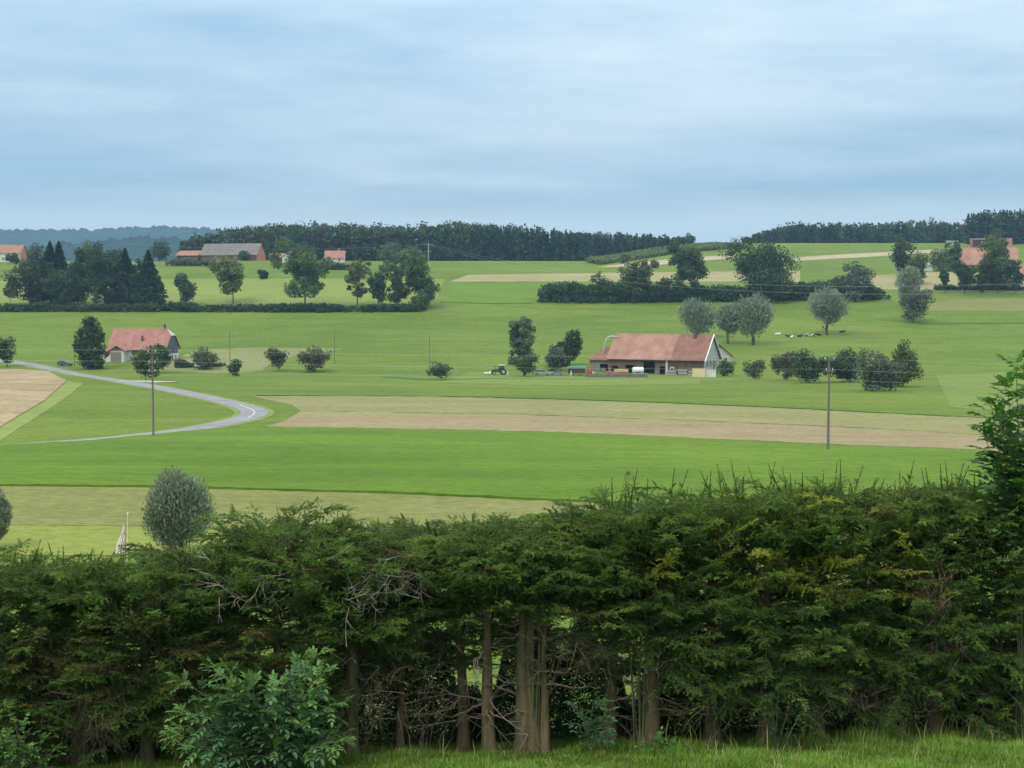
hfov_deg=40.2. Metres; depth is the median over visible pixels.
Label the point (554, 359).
shrub tree
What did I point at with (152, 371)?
utility pole
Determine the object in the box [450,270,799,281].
harvested field
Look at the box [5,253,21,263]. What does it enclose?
broadleaf tree
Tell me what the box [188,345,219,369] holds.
fruit tree
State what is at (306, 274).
oak tree
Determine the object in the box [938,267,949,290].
broadleaf tree
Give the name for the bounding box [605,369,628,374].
flatbed trailer
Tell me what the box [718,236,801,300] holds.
oak tree
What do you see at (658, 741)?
wild plant
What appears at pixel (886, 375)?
walnut tree
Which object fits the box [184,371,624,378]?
power line
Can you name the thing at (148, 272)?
spruce tree
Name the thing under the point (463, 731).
spruce tree
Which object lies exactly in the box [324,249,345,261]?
farmhouse
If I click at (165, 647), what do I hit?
spruce tree
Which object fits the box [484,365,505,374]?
tractor
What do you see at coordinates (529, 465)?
meadow strip
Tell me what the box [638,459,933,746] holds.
spruce tree
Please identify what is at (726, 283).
power line
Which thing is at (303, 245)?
broadleaf tree
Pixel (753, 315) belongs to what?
willow tree
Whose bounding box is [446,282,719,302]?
meadow strip
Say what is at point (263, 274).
shrub tree
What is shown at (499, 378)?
ditch
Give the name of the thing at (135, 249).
hills
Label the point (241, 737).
elder bush
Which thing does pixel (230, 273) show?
ash tree
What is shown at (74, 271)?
broadleaf tree
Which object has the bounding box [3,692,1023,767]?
grass
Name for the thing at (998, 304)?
dry meadow
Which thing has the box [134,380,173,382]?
farm track
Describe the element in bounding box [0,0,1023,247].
sky
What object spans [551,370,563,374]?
parked car
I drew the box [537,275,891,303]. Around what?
hedgerow
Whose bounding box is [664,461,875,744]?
spruce tree
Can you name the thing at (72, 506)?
mown field
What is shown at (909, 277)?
willow tree
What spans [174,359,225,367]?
hedgerow
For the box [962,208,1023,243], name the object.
wood
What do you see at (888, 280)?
harvested field
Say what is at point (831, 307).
willow tree
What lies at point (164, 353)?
broadleaf tree
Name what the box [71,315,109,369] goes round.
lime tree
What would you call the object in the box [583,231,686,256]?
wood
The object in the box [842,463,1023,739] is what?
spruce tree
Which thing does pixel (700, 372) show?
garden wall
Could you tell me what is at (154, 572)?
spruce tree
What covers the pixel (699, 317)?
willow tree
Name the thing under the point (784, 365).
fruit tree
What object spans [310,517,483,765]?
spruce tree
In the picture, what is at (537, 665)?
spruce tree
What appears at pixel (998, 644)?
spruce tree
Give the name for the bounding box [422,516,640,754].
spruce tree
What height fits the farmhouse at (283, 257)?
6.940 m
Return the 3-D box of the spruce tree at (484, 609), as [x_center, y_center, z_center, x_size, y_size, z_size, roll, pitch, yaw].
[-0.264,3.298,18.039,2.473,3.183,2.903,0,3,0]
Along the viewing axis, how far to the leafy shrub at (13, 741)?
17.05 m
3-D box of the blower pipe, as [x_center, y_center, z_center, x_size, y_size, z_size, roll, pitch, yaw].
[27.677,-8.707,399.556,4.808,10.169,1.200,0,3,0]
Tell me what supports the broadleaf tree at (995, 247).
on the ground at (406, 347)
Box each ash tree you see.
[207,255,244,303]
[344,259,367,305]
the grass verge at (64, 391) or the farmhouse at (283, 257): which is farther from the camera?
the farmhouse at (283, 257)
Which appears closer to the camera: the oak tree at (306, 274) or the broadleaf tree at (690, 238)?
the oak tree at (306, 274)
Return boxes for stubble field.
[0,369,66,426]
[268,411,1020,450]
[601,255,744,266]
[778,250,940,260]
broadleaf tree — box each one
[1,242,53,303]
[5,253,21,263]
[39,268,76,305]
[58,247,93,304]
[74,242,112,303]
[81,241,103,278]
[96,248,123,303]
[127,259,144,298]
[128,345,164,379]
[143,239,170,260]
[152,343,171,369]
[174,272,197,301]
[239,250,250,260]
[291,241,316,260]
[361,261,371,278]
[365,264,390,303]
[377,241,401,270]
[385,260,412,303]
[395,246,430,266]
[403,253,440,305]
[515,353,539,375]
[589,271,612,301]
[653,276,671,301]
[675,236,683,244]
[684,233,695,243]
[759,262,791,301]
[838,260,875,301]
[888,234,916,272]
[897,288,935,321]
[903,251,929,283]
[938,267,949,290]
[944,241,962,270]
[948,260,979,293]
[973,258,993,292]
[974,233,1011,279]
[988,256,1009,293]
[1002,259,1023,293]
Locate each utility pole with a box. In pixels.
[147,350,156,434]
[334,331,334,363]
[424,243,431,264]
[429,336,429,366]
[824,357,834,448]
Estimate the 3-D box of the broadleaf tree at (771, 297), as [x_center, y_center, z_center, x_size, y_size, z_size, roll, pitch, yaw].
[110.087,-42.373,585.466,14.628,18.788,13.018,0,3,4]
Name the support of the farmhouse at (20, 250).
on the ground at (406, 347)
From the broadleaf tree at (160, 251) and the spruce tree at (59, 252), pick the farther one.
the broadleaf tree at (160, 251)
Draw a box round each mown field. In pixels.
[0,486,1018,574]
[0,525,371,555]
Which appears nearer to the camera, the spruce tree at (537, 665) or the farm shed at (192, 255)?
the spruce tree at (537, 665)
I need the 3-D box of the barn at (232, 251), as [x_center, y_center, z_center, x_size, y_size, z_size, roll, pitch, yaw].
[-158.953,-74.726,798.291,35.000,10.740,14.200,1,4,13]
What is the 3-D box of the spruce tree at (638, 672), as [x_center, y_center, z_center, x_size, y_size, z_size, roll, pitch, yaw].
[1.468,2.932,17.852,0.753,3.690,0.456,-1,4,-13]
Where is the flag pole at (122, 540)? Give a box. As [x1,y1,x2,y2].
[115,512,127,556]
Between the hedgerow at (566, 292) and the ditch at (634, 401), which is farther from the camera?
the hedgerow at (566, 292)
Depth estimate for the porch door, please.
417.54 m
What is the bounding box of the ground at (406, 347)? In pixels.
[0,243,1023,767]
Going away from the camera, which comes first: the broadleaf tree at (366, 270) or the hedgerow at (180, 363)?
the hedgerow at (180, 363)
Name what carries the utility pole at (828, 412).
on the meadow strip at (529, 465)
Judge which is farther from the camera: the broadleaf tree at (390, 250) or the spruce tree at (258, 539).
the broadleaf tree at (390, 250)
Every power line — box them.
[157,361,618,368]
[174,350,598,356]
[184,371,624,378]
[426,244,1023,293]
[432,244,999,286]
[834,379,1013,387]
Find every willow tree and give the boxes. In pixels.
[0,489,13,538]
[140,465,219,552]
[676,297,717,333]
[713,302,739,343]
[732,292,775,344]
[806,283,850,334]
[894,265,922,298]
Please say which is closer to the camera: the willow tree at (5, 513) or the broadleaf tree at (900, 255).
the willow tree at (5, 513)
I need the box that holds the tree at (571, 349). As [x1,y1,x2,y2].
[544,329,583,365]
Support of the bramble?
on the ground at (406, 347)
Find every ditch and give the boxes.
[256,395,1021,419]
[389,377,695,379]
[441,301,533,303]
[917,323,1023,323]
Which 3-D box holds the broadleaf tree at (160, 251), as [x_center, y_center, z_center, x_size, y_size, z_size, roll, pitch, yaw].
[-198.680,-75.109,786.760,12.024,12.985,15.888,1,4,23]
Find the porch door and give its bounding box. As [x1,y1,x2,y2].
[110,352,120,361]
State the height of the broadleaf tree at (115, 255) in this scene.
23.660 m
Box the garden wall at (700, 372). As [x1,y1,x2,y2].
[692,368,715,376]
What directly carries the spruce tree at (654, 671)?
on the ground at (406, 347)
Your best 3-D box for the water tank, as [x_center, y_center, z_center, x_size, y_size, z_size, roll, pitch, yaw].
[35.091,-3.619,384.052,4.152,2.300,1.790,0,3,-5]
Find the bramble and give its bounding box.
[759,681,803,750]
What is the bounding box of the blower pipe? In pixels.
[600,336,616,370]
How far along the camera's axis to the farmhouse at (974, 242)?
733.27 m
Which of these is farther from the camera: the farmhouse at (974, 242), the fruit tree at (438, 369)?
the farmhouse at (974, 242)
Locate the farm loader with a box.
[586,366,594,374]
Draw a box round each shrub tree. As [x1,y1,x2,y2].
[257,269,268,278]
[544,346,569,370]
[650,259,659,267]
[713,359,734,375]
[928,248,956,271]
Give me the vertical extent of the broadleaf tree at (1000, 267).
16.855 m
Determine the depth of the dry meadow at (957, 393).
284.22 m
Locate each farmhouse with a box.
[0,245,26,261]
[102,324,180,361]
[281,251,291,262]
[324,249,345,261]
[718,343,734,364]
[958,246,1018,267]
[970,238,1011,247]
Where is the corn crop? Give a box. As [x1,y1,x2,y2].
[586,242,742,264]
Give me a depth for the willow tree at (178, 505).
84.79 m
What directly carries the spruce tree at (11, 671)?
on the ground at (406, 347)
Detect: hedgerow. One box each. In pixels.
[0,301,426,312]
[165,257,242,265]
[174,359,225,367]
[318,262,349,269]
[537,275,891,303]
[933,284,1023,290]
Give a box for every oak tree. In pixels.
[268,236,335,303]
[666,241,709,300]
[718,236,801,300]
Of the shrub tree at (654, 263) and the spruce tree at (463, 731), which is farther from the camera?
the shrub tree at (654, 263)
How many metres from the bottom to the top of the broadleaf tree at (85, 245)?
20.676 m
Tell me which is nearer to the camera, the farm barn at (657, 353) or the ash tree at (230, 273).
the farm barn at (657, 353)
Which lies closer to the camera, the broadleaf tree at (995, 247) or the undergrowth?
the undergrowth
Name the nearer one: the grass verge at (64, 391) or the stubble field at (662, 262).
the grass verge at (64, 391)
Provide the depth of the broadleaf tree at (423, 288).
561.15 m
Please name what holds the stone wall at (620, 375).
on the ground at (406, 347)
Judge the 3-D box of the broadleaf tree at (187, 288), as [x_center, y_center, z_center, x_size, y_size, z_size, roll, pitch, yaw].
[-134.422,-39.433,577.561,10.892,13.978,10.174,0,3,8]
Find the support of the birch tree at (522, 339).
on the meadow strip at (471, 378)
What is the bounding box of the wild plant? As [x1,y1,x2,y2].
[634,726,684,757]
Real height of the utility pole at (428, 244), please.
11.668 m
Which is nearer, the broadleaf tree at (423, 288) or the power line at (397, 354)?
the power line at (397, 354)
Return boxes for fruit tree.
[0,336,16,363]
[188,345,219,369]
[226,359,242,375]
[264,347,288,368]
[296,344,331,372]
[426,361,453,377]
[742,359,767,378]
[769,351,803,379]
[789,348,835,382]
[830,346,861,381]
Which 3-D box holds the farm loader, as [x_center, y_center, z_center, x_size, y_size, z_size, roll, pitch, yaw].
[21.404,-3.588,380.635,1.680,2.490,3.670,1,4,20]
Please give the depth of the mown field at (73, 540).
92.42 m
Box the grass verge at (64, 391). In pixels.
[0,381,83,440]
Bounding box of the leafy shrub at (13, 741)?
[0,699,68,767]
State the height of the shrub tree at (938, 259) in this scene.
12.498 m
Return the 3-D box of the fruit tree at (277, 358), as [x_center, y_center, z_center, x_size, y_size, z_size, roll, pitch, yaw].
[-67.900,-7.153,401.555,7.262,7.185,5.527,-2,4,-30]
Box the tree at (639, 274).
[617,253,653,301]
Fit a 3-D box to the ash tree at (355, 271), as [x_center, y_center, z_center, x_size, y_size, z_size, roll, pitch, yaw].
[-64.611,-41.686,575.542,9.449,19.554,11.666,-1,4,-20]
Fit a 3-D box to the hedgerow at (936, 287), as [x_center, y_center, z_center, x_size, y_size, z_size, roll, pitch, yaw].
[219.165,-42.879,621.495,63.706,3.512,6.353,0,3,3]
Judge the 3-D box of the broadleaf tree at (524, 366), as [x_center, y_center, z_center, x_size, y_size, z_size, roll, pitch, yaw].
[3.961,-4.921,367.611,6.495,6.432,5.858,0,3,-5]
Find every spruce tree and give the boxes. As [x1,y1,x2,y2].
[0,537,33,743]
[0,539,108,767]
[0,539,171,767]
[19,540,238,765]
[29,240,72,302]
[47,241,73,301]
[89,521,312,759]
[103,248,135,303]
[129,250,168,304]
[175,496,373,756]
[240,509,447,756]
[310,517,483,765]
[357,511,545,748]
[393,512,588,757]
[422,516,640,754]
[498,468,767,744]
[521,469,712,745]
[619,459,811,741]
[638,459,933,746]
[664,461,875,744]
[774,459,1003,738]
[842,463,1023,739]
[910,460,1023,733]
[971,475,1023,733]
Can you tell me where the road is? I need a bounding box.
[0,359,267,444]
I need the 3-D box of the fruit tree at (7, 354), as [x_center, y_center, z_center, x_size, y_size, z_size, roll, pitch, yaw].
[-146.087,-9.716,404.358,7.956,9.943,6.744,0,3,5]
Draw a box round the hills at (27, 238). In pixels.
[0,225,227,247]
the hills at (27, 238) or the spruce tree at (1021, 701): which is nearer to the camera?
the spruce tree at (1021, 701)
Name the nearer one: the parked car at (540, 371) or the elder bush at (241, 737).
the elder bush at (241, 737)
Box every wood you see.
[178,220,590,260]
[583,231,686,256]
[741,217,965,242]
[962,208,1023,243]
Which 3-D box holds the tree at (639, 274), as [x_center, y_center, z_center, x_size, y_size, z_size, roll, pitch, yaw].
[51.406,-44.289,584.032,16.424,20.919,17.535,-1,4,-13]
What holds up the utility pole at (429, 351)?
on the ground at (406, 347)
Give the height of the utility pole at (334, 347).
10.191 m
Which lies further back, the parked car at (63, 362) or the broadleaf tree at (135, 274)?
the broadleaf tree at (135, 274)
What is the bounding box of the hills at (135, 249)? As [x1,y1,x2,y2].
[7,235,321,260]
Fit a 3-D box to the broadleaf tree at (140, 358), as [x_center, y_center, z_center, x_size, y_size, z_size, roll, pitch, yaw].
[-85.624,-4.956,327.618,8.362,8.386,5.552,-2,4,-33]
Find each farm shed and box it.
[176,251,200,260]
[269,253,285,260]
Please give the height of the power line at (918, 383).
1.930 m
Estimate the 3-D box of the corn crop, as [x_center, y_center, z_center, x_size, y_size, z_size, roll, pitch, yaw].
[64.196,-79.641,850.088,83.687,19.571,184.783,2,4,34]
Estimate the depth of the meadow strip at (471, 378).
339.54 m
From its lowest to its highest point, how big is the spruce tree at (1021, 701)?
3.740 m
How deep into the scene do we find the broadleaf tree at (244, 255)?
786.28 m
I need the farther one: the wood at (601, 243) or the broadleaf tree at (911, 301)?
the wood at (601, 243)
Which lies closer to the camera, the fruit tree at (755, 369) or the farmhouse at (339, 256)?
the fruit tree at (755, 369)
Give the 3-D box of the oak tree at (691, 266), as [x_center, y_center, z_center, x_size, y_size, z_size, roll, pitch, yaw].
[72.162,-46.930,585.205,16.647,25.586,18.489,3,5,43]
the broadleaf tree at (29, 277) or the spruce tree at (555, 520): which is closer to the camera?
the spruce tree at (555, 520)
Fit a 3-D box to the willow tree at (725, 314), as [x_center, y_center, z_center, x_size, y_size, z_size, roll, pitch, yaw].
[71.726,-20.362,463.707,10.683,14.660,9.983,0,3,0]
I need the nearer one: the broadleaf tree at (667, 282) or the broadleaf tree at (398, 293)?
the broadleaf tree at (398, 293)
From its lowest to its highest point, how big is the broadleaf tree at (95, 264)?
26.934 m
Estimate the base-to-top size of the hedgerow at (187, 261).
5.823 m
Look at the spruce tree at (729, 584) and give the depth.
17.91 m
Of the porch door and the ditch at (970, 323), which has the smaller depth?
the porch door
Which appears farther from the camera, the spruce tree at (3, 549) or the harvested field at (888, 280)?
the harvested field at (888, 280)
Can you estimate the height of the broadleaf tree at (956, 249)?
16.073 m
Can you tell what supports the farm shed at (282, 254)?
on the ground at (406, 347)
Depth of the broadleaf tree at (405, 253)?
685.47 m
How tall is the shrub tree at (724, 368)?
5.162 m
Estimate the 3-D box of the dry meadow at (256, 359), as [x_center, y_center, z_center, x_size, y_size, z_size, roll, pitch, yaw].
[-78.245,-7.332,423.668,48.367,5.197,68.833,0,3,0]
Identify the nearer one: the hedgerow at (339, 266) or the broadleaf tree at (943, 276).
the broadleaf tree at (943, 276)
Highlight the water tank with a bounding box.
[632,367,643,373]
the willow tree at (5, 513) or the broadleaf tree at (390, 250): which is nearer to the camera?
the willow tree at (5, 513)
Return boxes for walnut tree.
[852,347,907,390]
[891,339,925,386]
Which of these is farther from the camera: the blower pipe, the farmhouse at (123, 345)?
the farmhouse at (123, 345)
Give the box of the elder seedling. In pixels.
[563,690,619,753]
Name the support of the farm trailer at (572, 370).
on the ground at (406, 347)
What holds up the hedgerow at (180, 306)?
on the ground at (406, 347)
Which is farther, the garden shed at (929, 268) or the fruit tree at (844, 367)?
the garden shed at (929, 268)
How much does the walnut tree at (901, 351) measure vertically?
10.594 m
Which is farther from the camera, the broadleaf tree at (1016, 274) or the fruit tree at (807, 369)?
the broadleaf tree at (1016, 274)
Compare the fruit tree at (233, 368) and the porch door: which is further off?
the porch door
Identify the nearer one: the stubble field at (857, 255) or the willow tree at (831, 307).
the willow tree at (831, 307)
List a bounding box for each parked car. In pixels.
[57,360,72,365]
[533,369,550,375]
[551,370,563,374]
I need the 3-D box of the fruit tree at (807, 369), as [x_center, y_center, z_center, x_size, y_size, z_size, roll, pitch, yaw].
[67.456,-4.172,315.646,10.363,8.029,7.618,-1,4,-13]
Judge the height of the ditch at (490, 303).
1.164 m
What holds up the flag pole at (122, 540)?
on the ground at (406, 347)
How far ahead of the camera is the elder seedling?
17.48 m
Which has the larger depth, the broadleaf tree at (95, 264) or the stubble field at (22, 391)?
the broadleaf tree at (95, 264)
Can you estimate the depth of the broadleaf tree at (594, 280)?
582.99 m
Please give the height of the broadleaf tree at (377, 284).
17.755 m
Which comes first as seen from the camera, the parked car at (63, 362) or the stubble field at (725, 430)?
the stubble field at (725, 430)
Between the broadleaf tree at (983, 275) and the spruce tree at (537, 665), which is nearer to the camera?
the spruce tree at (537, 665)
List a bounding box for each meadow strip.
[0,278,444,303]
[0,426,1023,522]
[441,372,699,385]
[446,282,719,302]
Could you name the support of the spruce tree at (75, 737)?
on the ground at (406, 347)
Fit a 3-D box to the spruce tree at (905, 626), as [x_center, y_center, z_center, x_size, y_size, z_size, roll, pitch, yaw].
[4.748,2.955,18.211,2.664,3.888,3.126,0,3,0]
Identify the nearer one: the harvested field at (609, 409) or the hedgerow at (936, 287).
the harvested field at (609, 409)
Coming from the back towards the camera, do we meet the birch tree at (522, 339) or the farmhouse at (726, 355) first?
the farmhouse at (726, 355)
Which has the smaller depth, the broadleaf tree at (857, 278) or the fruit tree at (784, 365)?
the fruit tree at (784, 365)
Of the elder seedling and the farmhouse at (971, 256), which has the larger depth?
the farmhouse at (971, 256)
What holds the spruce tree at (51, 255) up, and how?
on the ground at (406, 347)
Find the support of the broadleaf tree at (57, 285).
on the ground at (406, 347)
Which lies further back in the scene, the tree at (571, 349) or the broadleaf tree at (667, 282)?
the broadleaf tree at (667, 282)
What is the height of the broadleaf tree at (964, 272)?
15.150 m
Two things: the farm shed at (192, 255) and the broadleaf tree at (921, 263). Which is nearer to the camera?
the broadleaf tree at (921, 263)
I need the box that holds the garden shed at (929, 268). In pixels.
[924,263,933,270]
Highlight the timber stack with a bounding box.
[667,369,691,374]
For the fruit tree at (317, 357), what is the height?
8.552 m
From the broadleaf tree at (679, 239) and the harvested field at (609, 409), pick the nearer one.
the harvested field at (609, 409)
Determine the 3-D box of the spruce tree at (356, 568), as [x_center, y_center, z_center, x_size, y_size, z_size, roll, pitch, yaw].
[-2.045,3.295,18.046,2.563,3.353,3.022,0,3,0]
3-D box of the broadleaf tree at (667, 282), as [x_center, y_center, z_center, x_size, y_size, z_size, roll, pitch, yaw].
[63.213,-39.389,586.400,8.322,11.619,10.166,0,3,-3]
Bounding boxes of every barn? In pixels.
[199,243,266,260]
[587,330,722,374]
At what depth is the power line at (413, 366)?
157.17 m
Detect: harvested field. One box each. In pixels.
[252,396,1023,434]
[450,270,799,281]
[867,272,1023,289]
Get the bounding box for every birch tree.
[3,281,16,302]
[508,316,536,375]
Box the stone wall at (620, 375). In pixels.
[586,374,647,377]
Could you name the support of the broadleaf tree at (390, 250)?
on the ground at (406, 347)
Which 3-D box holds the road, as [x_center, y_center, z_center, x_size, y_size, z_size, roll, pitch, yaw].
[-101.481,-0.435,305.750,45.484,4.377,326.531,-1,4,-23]
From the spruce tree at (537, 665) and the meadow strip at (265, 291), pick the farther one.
the meadow strip at (265, 291)
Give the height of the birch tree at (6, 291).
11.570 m
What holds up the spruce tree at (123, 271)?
on the ground at (406, 347)
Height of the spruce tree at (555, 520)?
3.801 m
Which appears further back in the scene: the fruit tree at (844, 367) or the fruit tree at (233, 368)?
the fruit tree at (233, 368)
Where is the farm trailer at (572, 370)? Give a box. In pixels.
[567,366,585,374]
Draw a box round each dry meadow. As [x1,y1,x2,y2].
[162,347,341,373]
[926,298,1023,310]
[936,371,1023,411]
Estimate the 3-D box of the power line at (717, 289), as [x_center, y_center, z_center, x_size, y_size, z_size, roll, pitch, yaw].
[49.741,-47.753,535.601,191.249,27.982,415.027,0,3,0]
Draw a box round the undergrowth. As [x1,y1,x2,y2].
[0,589,1017,757]
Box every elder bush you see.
[159,645,356,767]
[959,349,1023,737]
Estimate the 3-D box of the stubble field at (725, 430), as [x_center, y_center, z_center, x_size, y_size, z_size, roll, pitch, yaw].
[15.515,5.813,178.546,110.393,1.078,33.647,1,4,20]

